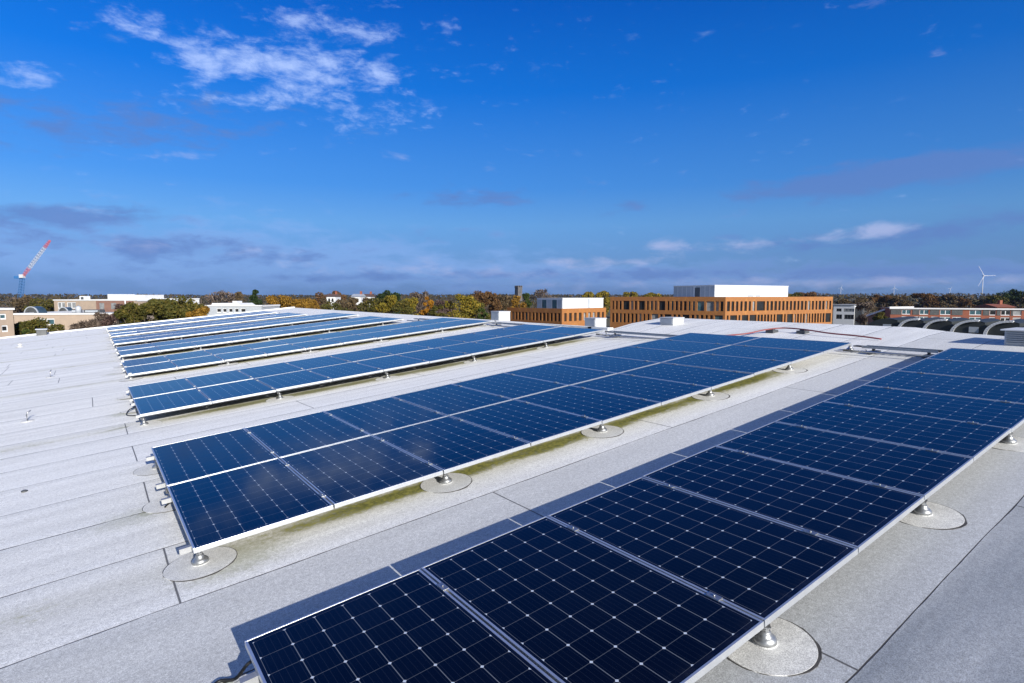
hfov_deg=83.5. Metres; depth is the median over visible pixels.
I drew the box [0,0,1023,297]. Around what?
sky
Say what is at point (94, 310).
roof plant
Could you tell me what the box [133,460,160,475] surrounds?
roof support
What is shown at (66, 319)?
beige school
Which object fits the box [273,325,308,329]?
photovoltaic module
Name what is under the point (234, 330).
support profile
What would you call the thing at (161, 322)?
photovoltaic module
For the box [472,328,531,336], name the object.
photovoltaic module
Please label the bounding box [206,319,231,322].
photovoltaic module
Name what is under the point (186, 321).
photovoltaic module
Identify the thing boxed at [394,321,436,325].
photovoltaic module
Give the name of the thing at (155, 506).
roof support
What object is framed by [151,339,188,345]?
photovoltaic module
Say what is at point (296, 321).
photovoltaic module
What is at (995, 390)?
photovoltaic module
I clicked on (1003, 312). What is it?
window
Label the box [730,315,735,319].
window
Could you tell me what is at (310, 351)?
roof support
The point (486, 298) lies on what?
tree
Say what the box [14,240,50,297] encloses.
tower crane
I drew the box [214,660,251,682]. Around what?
solar cable
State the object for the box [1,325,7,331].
window
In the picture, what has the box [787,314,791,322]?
window
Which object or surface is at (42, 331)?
roof outlet
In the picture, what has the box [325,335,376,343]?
photovoltaic module
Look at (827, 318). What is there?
window
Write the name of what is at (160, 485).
support profile
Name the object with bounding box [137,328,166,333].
photovoltaic module
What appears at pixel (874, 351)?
cable tray
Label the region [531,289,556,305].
bare tree
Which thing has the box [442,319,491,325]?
photovoltaic module
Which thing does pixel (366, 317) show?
photovoltaic module
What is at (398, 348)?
photovoltaic module
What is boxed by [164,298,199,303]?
white school
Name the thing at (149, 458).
support profile
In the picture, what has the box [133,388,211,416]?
photovoltaic module
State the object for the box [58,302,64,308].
window
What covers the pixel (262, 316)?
photovoltaic module
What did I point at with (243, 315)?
photovoltaic module
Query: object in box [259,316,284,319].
photovoltaic module
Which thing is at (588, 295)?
tree
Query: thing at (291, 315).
photovoltaic module
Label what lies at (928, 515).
roof support
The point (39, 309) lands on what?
barrel rooflight
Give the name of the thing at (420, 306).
bare tree
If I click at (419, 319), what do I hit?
cable tray
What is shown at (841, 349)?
roof support
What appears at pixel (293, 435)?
photovoltaic module
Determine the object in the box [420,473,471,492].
roof support
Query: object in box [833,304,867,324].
white house
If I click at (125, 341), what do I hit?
photovoltaic module
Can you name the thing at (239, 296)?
tree
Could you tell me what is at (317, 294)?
tree
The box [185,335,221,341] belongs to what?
photovoltaic module
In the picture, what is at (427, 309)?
tree
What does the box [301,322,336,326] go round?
photovoltaic module
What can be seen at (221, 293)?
bare tree
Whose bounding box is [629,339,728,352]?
photovoltaic module
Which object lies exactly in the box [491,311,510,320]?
roof vent
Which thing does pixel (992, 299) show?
tree
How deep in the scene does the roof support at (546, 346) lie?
13.78 m
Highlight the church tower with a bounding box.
[514,286,522,300]
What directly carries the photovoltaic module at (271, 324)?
on the support profile
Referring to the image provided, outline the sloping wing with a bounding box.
[866,307,913,323]
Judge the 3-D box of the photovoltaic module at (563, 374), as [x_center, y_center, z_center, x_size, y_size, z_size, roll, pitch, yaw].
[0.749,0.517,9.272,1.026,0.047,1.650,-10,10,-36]
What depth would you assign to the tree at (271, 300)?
99.31 m
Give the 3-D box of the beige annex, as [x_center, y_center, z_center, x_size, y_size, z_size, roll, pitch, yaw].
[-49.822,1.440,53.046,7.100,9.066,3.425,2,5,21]
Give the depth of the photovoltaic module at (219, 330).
23.03 m
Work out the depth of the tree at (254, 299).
129.19 m
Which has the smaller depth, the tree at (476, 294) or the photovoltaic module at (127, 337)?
the photovoltaic module at (127, 337)
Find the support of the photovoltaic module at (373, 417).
on the support profile at (149, 458)
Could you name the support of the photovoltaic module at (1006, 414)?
on the support profile at (252, 677)
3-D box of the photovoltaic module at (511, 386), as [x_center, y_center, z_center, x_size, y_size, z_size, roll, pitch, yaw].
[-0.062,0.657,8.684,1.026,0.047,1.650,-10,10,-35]
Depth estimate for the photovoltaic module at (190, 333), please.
22.43 m
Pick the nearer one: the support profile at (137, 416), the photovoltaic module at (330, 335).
the support profile at (137, 416)
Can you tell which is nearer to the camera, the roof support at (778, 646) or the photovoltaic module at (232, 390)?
the roof support at (778, 646)
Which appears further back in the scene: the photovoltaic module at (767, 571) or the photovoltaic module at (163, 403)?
the photovoltaic module at (163, 403)
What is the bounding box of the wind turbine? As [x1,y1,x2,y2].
[978,267,994,293]
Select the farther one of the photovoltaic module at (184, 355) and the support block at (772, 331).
the photovoltaic module at (184, 355)
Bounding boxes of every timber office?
[507,298,605,325]
[610,285,832,328]
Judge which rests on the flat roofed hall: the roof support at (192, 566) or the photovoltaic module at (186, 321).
the roof support at (192, 566)
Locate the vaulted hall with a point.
(990, 326)
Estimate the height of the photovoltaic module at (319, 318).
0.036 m
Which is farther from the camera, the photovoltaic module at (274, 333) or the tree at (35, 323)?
the tree at (35, 323)
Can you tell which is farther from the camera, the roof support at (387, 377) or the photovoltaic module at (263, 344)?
the photovoltaic module at (263, 344)
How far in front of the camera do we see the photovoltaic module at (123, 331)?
26.32 m
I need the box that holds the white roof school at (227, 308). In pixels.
[207,301,279,315]
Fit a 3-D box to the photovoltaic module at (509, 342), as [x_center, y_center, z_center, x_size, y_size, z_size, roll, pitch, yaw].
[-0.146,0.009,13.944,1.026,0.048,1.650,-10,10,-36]
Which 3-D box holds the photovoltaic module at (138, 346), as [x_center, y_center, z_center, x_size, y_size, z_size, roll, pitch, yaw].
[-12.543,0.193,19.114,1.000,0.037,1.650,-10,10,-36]
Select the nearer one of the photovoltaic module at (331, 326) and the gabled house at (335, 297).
the photovoltaic module at (331, 326)
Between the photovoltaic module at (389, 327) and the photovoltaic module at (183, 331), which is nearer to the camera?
the photovoltaic module at (389, 327)
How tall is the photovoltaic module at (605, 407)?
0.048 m
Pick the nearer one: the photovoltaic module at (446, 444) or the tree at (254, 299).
the photovoltaic module at (446, 444)
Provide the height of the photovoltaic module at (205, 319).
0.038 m
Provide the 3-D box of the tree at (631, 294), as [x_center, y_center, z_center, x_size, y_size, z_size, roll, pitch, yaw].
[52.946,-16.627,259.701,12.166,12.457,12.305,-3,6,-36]
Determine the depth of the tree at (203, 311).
54.71 m
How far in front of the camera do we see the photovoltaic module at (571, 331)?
14.98 m
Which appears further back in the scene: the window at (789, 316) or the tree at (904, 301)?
the tree at (904, 301)
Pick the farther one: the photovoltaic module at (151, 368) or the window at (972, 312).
the window at (972, 312)
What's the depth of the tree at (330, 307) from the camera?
120.33 m
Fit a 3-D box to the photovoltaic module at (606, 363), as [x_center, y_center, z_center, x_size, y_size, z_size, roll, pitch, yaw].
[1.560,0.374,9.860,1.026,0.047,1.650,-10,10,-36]
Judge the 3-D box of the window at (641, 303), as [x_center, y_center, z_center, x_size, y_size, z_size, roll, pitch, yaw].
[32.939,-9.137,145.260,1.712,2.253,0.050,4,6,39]
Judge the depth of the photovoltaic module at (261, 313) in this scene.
33.50 m
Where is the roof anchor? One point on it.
(27, 420)
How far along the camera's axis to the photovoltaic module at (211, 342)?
18.76 m
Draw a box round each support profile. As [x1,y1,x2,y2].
[107,313,276,331]
[110,315,306,337]
[113,315,358,345]
[119,319,404,357]
[125,322,489,376]
[136,331,602,417]
[146,455,154,460]
[156,482,165,488]
[161,497,172,504]
[178,545,192,554]
[239,671,260,682]
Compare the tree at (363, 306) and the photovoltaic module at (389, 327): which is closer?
the photovoltaic module at (389, 327)
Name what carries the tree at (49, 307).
on the ground
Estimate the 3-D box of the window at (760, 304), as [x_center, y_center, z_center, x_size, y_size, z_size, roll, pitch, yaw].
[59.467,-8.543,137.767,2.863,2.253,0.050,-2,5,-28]
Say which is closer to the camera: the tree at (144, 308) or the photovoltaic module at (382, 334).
the photovoltaic module at (382, 334)
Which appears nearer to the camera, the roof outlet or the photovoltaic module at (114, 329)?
the photovoltaic module at (114, 329)
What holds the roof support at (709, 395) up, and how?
on the flat roofed hall
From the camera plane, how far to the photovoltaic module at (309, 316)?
26.97 m
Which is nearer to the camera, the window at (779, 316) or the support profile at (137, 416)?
the support profile at (137, 416)
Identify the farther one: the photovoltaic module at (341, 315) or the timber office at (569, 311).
the timber office at (569, 311)
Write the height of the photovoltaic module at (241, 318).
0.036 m
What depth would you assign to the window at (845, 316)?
171.00 m
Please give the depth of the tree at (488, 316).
95.41 m
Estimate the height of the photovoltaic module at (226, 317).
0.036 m
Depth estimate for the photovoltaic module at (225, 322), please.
27.10 m
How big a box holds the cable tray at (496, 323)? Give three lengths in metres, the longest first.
1.950 x 0.508 x 0.125 m
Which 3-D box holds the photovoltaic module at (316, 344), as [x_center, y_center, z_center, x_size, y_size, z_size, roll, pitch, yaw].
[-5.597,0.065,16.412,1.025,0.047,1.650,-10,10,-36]
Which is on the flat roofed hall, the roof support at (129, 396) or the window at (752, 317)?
the roof support at (129, 396)
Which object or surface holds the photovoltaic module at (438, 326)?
on the support profile at (301, 350)
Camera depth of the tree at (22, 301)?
148.20 m
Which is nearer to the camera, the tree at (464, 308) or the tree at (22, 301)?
the tree at (464, 308)
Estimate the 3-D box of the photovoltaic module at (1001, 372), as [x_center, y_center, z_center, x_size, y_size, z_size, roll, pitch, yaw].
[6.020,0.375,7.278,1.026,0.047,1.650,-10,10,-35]
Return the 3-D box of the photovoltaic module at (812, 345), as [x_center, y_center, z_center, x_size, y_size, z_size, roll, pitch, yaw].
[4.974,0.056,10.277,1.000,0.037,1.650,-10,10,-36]
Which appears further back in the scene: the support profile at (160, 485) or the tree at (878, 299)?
the tree at (878, 299)
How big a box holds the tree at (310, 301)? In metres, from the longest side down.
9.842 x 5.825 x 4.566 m
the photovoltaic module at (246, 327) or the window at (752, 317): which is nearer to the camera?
the photovoltaic module at (246, 327)
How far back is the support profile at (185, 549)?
4.14 m
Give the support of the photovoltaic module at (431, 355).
on the support profile
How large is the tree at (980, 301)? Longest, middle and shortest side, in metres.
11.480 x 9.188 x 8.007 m
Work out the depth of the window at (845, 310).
170.90 m
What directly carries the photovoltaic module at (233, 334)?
on the support profile
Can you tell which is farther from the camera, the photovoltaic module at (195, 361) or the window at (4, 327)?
the window at (4, 327)
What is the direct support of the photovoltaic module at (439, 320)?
on the support profile
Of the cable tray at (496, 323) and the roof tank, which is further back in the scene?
the roof tank
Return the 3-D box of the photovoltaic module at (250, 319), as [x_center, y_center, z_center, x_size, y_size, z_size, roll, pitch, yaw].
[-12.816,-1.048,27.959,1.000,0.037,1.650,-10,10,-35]
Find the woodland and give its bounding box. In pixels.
[0,292,1023,315]
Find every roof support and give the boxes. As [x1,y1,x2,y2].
[113,357,131,361]
[117,389,132,399]
[119,373,142,381]
[120,402,137,412]
[126,417,161,428]
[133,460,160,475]
[142,488,175,512]
[162,546,236,581]
[218,361,238,365]
[265,391,294,401]
[302,349,318,353]
[373,338,389,342]
[375,371,399,380]
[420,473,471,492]
[464,355,484,362]
[536,342,555,348]
[581,424,623,437]
[692,390,729,400]
[726,617,821,676]
[773,364,807,372]
[835,342,866,352]
[900,499,966,529]
[992,433,1023,451]
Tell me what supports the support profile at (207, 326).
on the roof support
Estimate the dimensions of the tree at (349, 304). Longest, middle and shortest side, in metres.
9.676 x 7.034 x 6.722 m
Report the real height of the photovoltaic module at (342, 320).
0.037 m
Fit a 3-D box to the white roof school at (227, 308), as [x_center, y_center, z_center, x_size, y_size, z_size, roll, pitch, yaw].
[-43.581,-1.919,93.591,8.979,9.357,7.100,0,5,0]
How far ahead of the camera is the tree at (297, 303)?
89.72 m
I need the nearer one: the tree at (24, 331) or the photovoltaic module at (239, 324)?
the photovoltaic module at (239, 324)
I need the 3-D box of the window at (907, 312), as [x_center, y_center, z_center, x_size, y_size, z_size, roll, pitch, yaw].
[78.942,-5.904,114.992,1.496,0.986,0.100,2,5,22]
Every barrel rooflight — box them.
[24,306,46,312]
[58,307,71,310]
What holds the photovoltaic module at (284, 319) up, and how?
on the support profile
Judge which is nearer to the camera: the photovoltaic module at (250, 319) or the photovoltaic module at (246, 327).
the photovoltaic module at (246, 327)
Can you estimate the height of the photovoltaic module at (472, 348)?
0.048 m
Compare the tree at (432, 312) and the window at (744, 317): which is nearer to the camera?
the tree at (432, 312)
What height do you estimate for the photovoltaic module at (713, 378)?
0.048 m
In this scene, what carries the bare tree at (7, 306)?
on the ground
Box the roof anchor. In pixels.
[20,410,34,422]
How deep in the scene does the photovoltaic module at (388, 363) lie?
12.04 m
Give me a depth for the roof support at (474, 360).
12.58 m
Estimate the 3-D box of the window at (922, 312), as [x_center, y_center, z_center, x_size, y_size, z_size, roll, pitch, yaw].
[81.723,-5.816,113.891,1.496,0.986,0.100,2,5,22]
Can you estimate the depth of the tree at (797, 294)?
253.32 m
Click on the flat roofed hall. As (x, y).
(88, 555)
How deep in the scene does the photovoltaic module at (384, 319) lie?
22.34 m
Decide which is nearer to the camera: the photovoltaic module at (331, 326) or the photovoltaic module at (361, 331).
the photovoltaic module at (361, 331)
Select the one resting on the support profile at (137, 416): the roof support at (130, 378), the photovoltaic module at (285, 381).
the photovoltaic module at (285, 381)
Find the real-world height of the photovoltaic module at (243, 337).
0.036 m
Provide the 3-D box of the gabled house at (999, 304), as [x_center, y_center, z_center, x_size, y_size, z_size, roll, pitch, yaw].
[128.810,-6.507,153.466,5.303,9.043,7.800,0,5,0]
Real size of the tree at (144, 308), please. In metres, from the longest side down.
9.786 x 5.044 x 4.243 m
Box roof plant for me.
[84,309,104,312]
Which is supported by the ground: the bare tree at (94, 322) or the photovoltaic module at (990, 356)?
the bare tree at (94, 322)
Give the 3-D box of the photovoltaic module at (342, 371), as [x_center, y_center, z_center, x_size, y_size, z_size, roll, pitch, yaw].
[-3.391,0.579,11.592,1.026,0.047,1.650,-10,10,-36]
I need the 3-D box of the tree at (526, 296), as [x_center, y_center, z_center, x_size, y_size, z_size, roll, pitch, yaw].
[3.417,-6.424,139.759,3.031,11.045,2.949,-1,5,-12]
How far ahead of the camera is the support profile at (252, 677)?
2.72 m
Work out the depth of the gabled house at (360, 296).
215.55 m
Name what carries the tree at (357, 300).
on the ground
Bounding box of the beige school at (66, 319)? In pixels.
[13,310,156,331]
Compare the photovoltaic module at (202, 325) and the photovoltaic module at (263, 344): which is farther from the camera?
the photovoltaic module at (202, 325)
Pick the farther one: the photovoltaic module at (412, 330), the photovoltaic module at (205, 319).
the photovoltaic module at (205, 319)
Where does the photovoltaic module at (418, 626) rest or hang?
on the support profile at (252, 677)
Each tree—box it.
[0,297,24,318]
[10,296,38,317]
[14,317,64,335]
[14,323,29,334]
[22,297,53,311]
[69,320,91,329]
[89,312,111,326]
[96,303,122,326]
[114,308,146,324]
[119,301,165,323]
[147,298,173,320]
[151,296,208,319]
[174,303,202,318]
[185,305,209,317]
[199,289,235,304]
[232,292,243,302]
[248,289,262,304]
[265,295,278,304]
[276,295,301,307]
[284,299,314,308]
[298,298,319,308]
[315,291,345,305]
[316,298,336,308]
[319,300,347,310]
[335,299,355,310]
[342,297,375,312]
[348,300,378,312]
[362,298,384,312]
[374,295,398,313]
[376,290,401,313]
[391,300,413,314]
[403,297,418,314]
[409,290,428,314]
[419,297,433,315]
[428,304,446,316]
[435,299,456,316]
[444,294,480,318]
[471,290,488,318]
[471,300,490,319]
[477,308,487,319]
[478,291,502,319]
[495,294,511,310]
[506,295,526,309]
[522,293,531,307]
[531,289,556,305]
[582,292,593,297]
[596,291,609,314]
[623,291,637,296]
[642,292,662,296]
[788,292,802,296]
[800,291,817,296]
[832,298,855,309]
[852,297,878,311]
[855,301,875,324]
[869,294,896,310]
[872,312,888,320]
[885,295,913,306]
[910,293,939,307]
[930,294,963,307]
[954,298,975,307]
[971,299,991,305]
[979,295,1009,304]
[996,289,1023,305]
[1010,297,1023,307]
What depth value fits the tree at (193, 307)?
56.32 m
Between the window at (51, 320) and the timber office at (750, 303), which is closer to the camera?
the window at (51, 320)
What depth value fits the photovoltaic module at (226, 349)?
16.55 m
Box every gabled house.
[326,291,341,308]
[351,291,365,304]
[364,292,374,297]
[973,300,1014,307]
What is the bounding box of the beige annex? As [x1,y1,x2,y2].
[0,308,14,336]
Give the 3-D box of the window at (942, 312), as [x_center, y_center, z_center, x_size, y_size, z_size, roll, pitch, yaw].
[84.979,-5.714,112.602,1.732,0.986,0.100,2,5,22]
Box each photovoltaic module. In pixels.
[107,325,129,328]
[108,327,131,330]
[109,329,135,333]
[110,331,139,336]
[112,335,142,340]
[113,337,147,344]
[116,343,154,350]
[118,347,159,356]
[122,355,169,366]
[124,361,177,375]
[128,378,195,398]
[129,323,150,326]
[131,324,154,328]
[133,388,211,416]
[135,327,160,330]
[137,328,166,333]
[142,332,172,336]
[144,334,178,340]
[151,321,172,323]
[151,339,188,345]
[151,428,276,486]
[153,322,177,325]
[155,342,197,350]
[160,324,186,327]
[164,325,192,330]
[164,350,211,360]
[167,458,332,553]
[170,329,200,333]
[172,355,223,367]
[175,330,207,336]
[176,320,197,323]
[185,321,209,324]
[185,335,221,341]
[185,370,252,387]
[188,323,216,327]
[191,338,232,346]
[195,318,218,320]
[196,326,225,329]
[197,379,275,402]
[202,327,236,332]
[205,345,250,354]
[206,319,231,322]
[214,316,238,318]
[214,320,240,324]
[214,349,266,360]
[216,332,251,337]
[222,323,252,326]
[225,334,265,341]
[229,317,252,319]
[230,324,262,329]
[233,314,257,316]
[235,318,263,321]
[237,362,303,378]
[243,340,287,348]
[244,328,281,333]
[244,411,369,458]
[244,569,556,682]
[247,320,276,323]
[251,315,275,317]
[252,312,276,314]
[253,344,306,354]
[254,370,332,390]
[255,321,288,326]
[256,330,295,337]
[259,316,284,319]
[270,313,294,315]
[272,318,298,320]
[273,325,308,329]
[275,336,320,343]
[277,313,305,316]
[279,319,312,323]
[280,435,442,507]
[284,327,325,333]
[284,356,349,369]
[291,315,319,318]
[292,339,342,348]
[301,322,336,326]
[303,316,335,320]
[307,362,382,380]
[310,332,354,338]
[313,323,352,329]
[317,313,342,315]
[323,397,445,434]
[325,319,359,322]
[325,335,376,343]
[327,349,393,361]
[328,314,357,317]
[338,320,378,325]
[340,328,384,334]
[350,316,383,319]
[355,355,428,370]
[357,330,408,338]
[365,317,403,322]
[368,343,430,354]
[369,324,412,329]
[372,416,529,473]
[387,326,437,333]
[392,384,511,415]
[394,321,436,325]
[395,348,470,362]
[404,338,466,347]
[415,323,465,329]
[421,318,462,322]
[421,516,763,682]
[436,342,508,354]
[440,333,501,341]
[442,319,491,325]
[449,399,601,445]
[452,373,567,399]
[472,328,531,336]
[473,337,542,347]
[498,324,560,331]
[503,332,574,341]
[504,363,616,384]
[514,385,660,423]
[533,327,603,335]
[547,477,857,626]
[551,354,658,372]
[571,373,710,404]
[592,346,696,362]
[620,363,753,389]
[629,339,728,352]
[642,446,923,552]
[661,353,790,374]
[663,333,760,344]
[701,345,822,363]
[716,422,972,499]
[732,337,851,353]
[774,401,1010,461]
[824,385,1023,432]
[863,371,1023,403]
[897,358,1023,382]
[927,348,1023,365]
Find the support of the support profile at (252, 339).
on the roof support
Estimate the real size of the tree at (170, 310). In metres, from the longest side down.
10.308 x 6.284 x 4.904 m
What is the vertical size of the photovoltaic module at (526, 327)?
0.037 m
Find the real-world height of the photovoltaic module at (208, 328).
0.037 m
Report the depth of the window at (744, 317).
135.49 m
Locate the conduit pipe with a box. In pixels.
[730,327,881,339]
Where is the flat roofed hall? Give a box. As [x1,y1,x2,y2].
[0,307,1023,682]
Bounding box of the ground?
[0,297,1021,326]
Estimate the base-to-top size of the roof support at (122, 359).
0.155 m
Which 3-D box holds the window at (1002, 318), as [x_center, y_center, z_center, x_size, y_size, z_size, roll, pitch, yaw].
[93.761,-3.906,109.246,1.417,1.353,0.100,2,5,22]
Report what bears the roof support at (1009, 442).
on the flat roofed hall
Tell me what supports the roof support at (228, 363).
on the flat roofed hall
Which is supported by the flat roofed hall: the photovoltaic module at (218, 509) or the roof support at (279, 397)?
the roof support at (279, 397)
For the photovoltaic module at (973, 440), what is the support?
on the support profile at (252, 677)
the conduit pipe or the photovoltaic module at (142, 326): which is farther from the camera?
the photovoltaic module at (142, 326)
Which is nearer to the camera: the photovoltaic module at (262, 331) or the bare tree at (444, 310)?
the photovoltaic module at (262, 331)
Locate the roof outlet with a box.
[35,328,47,335]
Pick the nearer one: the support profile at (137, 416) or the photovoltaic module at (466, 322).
the support profile at (137, 416)
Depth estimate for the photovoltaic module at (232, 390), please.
10.26 m
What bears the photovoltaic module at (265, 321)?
on the support profile
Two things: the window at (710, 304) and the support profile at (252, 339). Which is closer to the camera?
the support profile at (252, 339)
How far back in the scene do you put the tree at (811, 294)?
256.02 m
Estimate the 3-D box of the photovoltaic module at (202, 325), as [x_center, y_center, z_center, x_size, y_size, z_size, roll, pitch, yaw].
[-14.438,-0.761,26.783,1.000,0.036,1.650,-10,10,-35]
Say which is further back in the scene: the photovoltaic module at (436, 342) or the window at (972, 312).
the window at (972, 312)
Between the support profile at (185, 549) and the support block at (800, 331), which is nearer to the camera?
the support profile at (185, 549)
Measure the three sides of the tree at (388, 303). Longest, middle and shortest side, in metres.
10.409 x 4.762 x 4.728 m
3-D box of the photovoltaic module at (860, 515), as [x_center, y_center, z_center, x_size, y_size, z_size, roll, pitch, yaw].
[1.964,1.095,4.339,1.026,0.049,1.650,-10,10,-36]
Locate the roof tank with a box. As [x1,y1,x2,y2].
[75,305,81,312]
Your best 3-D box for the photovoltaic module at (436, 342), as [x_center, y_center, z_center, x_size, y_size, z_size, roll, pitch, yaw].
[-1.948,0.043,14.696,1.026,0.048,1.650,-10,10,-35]
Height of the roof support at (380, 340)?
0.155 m
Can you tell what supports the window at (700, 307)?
in the timber office at (750, 303)
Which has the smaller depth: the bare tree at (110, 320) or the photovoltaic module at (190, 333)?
the photovoltaic module at (190, 333)
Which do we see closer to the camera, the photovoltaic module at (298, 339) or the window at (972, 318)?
the photovoltaic module at (298, 339)
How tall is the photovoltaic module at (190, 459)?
0.049 m
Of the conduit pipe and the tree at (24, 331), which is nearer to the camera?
the conduit pipe
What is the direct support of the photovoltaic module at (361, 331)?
on the support profile
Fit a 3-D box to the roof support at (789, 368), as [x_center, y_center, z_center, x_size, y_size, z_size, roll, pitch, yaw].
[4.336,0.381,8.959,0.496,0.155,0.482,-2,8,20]
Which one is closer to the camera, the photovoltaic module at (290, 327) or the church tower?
the photovoltaic module at (290, 327)
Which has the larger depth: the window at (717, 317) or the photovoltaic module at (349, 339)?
the window at (717, 317)
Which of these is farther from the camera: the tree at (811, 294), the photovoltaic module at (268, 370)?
the tree at (811, 294)
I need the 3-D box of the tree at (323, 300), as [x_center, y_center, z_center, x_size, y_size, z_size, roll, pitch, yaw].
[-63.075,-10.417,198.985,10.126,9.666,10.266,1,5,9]
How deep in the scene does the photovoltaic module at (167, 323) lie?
30.57 m
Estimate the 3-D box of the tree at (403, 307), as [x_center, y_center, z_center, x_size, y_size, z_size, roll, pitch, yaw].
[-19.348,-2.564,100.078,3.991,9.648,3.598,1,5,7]
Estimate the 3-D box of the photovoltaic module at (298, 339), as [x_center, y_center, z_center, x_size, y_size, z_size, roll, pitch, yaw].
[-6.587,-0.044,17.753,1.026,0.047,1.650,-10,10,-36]
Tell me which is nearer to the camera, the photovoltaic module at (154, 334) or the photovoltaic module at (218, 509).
the photovoltaic module at (218, 509)
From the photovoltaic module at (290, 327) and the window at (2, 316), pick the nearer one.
the photovoltaic module at (290, 327)
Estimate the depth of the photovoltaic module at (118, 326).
31.02 m
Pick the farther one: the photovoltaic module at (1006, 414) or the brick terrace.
the brick terrace
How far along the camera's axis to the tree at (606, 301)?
258.92 m
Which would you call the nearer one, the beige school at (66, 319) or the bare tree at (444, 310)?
the beige school at (66, 319)
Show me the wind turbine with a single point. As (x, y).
(983, 275)
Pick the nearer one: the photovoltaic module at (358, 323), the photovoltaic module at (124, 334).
the photovoltaic module at (358, 323)
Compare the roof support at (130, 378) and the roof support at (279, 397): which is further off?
the roof support at (130, 378)
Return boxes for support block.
[765,329,777,332]
[796,329,808,333]
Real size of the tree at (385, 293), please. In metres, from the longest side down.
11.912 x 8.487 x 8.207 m
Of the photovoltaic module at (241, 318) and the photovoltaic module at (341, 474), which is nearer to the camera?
the photovoltaic module at (341, 474)
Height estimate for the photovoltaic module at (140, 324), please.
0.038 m
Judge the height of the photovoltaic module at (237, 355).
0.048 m
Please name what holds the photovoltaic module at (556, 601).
on the support profile at (252, 677)
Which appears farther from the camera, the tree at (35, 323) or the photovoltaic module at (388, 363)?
the tree at (35, 323)
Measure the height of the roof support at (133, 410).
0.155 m
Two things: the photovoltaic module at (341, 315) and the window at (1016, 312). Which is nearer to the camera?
the photovoltaic module at (341, 315)
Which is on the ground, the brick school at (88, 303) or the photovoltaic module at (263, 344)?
the brick school at (88, 303)
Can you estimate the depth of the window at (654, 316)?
143.28 m
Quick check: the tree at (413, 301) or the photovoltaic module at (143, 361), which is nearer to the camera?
the photovoltaic module at (143, 361)
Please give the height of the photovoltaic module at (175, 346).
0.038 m
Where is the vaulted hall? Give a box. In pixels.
[868,316,1023,335]
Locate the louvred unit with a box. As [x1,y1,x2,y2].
[1000,327,1023,345]
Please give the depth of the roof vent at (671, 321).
15.45 m
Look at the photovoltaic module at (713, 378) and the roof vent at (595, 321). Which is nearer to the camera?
the photovoltaic module at (713, 378)
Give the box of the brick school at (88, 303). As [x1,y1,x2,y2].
[53,294,177,311]
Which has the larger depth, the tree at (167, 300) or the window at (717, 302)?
the window at (717, 302)
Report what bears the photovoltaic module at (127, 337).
on the support profile
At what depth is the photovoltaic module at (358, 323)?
21.74 m
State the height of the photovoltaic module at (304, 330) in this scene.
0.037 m
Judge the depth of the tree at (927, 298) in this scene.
253.39 m
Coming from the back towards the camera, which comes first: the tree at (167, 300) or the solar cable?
the tree at (167, 300)
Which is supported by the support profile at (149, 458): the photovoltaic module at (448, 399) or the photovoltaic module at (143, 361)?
the photovoltaic module at (448, 399)
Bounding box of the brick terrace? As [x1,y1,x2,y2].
[880,307,1023,320]
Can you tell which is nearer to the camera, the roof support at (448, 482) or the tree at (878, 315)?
the roof support at (448, 482)
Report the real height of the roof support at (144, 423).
0.155 m
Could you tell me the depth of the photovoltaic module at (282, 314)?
30.47 m
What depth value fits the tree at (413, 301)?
107.06 m
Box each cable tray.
[407,318,427,320]
[482,322,521,326]
[596,331,676,339]
[843,345,942,357]
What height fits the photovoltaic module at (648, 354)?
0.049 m
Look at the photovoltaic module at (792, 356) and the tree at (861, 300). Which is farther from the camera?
the tree at (861, 300)
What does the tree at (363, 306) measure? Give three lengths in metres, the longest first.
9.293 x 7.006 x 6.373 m
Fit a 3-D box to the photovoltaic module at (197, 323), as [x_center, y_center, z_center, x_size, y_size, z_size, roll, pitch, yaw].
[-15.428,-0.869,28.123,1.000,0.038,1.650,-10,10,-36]
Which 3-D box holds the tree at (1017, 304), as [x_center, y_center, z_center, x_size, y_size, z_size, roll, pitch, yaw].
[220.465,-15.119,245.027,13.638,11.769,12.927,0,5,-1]
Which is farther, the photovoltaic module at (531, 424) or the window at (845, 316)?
the window at (845, 316)
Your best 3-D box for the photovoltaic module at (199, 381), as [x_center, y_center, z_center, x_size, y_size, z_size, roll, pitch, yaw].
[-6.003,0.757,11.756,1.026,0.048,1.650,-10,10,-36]
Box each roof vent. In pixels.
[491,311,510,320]
[584,317,606,326]
[659,317,684,325]
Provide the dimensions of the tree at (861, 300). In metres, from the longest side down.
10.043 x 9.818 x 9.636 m
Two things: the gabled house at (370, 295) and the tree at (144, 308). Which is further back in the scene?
the gabled house at (370, 295)
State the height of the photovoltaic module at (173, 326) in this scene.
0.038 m
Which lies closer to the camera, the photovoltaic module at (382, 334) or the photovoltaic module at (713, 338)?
the photovoltaic module at (713, 338)
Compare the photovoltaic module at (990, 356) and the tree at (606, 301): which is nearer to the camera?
the photovoltaic module at (990, 356)
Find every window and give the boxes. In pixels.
[0,314,5,319]
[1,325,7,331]
[47,318,54,324]
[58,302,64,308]
[67,302,75,308]
[623,301,628,309]
[639,301,644,309]
[652,314,657,319]
[659,301,664,309]
[697,301,703,310]
[706,301,713,310]
[715,315,722,319]
[716,301,718,310]
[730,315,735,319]
[742,315,746,320]
[750,315,755,320]
[757,301,763,310]
[777,314,781,321]
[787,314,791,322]
[825,313,829,321]
[844,309,853,311]
[844,315,853,318]
[902,310,910,314]
[919,310,928,314]
[940,310,950,314]
[969,310,981,314]
[969,317,980,319]
[990,310,995,314]
[1000,317,1009,320]
[1001,310,1009,315]
[1013,310,1021,315]
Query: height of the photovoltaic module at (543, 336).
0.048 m

